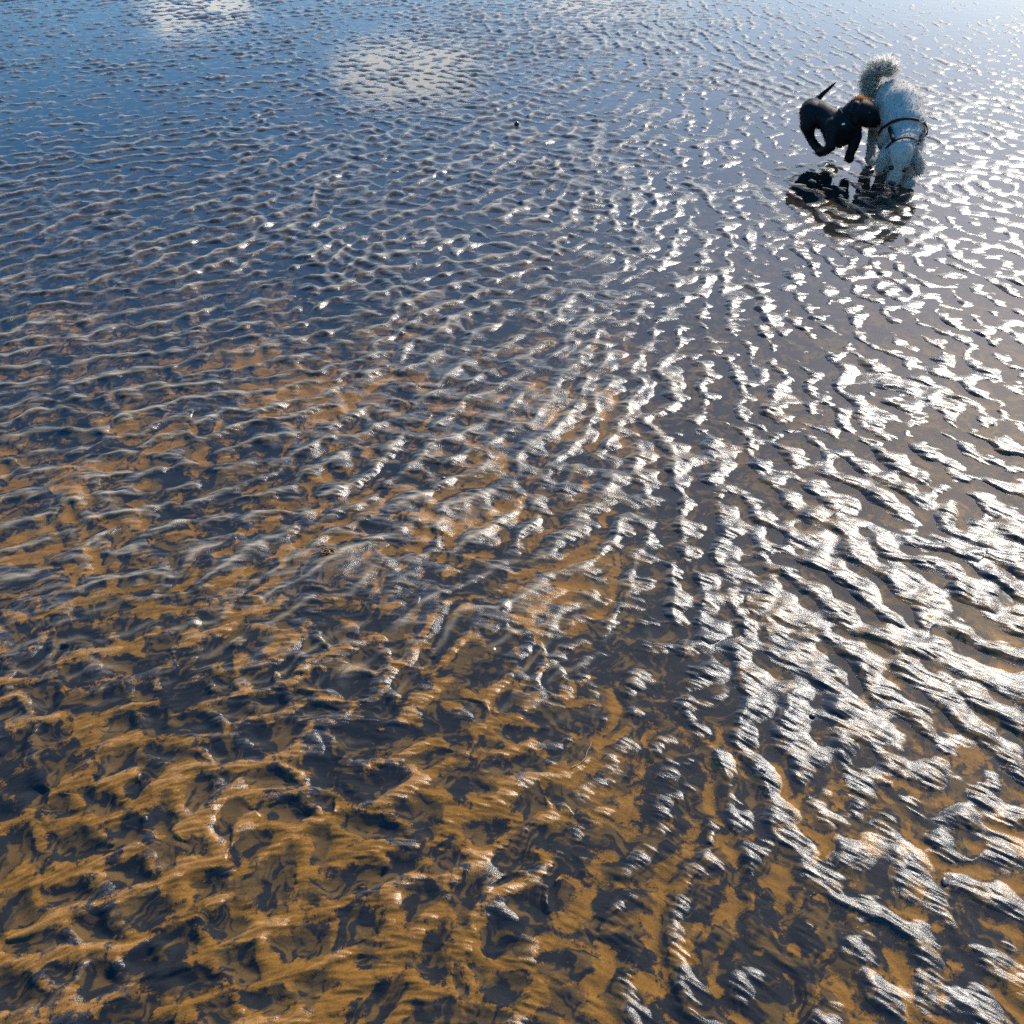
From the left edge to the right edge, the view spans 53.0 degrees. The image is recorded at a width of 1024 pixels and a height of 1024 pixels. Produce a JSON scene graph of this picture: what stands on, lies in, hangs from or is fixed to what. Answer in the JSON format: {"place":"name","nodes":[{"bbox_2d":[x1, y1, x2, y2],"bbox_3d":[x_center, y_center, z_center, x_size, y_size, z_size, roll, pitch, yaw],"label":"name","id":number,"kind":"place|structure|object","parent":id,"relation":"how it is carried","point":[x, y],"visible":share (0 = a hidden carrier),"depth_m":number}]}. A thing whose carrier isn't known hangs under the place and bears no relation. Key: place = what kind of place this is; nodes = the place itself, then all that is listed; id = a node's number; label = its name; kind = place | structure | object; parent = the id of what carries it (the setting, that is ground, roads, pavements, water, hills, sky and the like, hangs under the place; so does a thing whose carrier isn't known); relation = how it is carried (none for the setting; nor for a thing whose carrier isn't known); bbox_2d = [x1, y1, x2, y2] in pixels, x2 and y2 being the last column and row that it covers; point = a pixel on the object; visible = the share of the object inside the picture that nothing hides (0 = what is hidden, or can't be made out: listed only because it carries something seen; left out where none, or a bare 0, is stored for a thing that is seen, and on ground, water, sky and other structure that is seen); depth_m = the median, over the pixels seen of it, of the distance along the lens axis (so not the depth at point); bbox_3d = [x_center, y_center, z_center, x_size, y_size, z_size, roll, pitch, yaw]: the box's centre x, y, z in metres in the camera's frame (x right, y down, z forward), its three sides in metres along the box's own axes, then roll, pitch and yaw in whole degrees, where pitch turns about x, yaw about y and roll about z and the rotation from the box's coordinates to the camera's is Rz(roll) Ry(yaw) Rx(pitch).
{"place":"outdoors","nodes":[
{"label":"outdoors","id":0,"kind":"place"},
{"bbox_2d":[0,0,1023,1023],"bbox_3d":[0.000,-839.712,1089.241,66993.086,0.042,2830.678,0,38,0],"label":"wet sand","id":1,"kind":"structure","parent":0,"point":[288,288],"depth_m":2.76},
{"bbox_2d":[316,544,335,555],"bbox_3d":[-0.476,0.098,2.626,0.054,0.014,0.037,0,38,0],"label":"worm cast","id":2,"kind":"object","parent":1,"relation":"on","point":[325,550],"visible":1,"depth_m":2.62},
{"bbox_2d":[798,82,880,163],"bbox_3d":[1.523,-1.844,4.857,0.250,0.311,0.402,-15,40,-18],"label":"black dog","id":3,"kind":"object","parent":1,"relation":"on","point":[840,127],"visible":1,"depth_m":4.77},
{"bbox_2d":[856,52,927,188],"bbox_3d":[1.785,-1.815,4.733,0.345,0.496,0.626,0,38,0],"label":"white dog","id":4,"kind":"object","parent":1,"relation":"on","point":[898,135],"visible":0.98,"depth_m":4.64},
{"bbox_2d":[941,877,947,885],"bbox_3d":[0.799,0.682,1.895,0.013,0.006,0.019,0,38,0],"label":"pebble","id":5,"kind":"object","parent":1,"relation":"on","point":[944,880],"visible":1,"depth_m":1.89}
]}

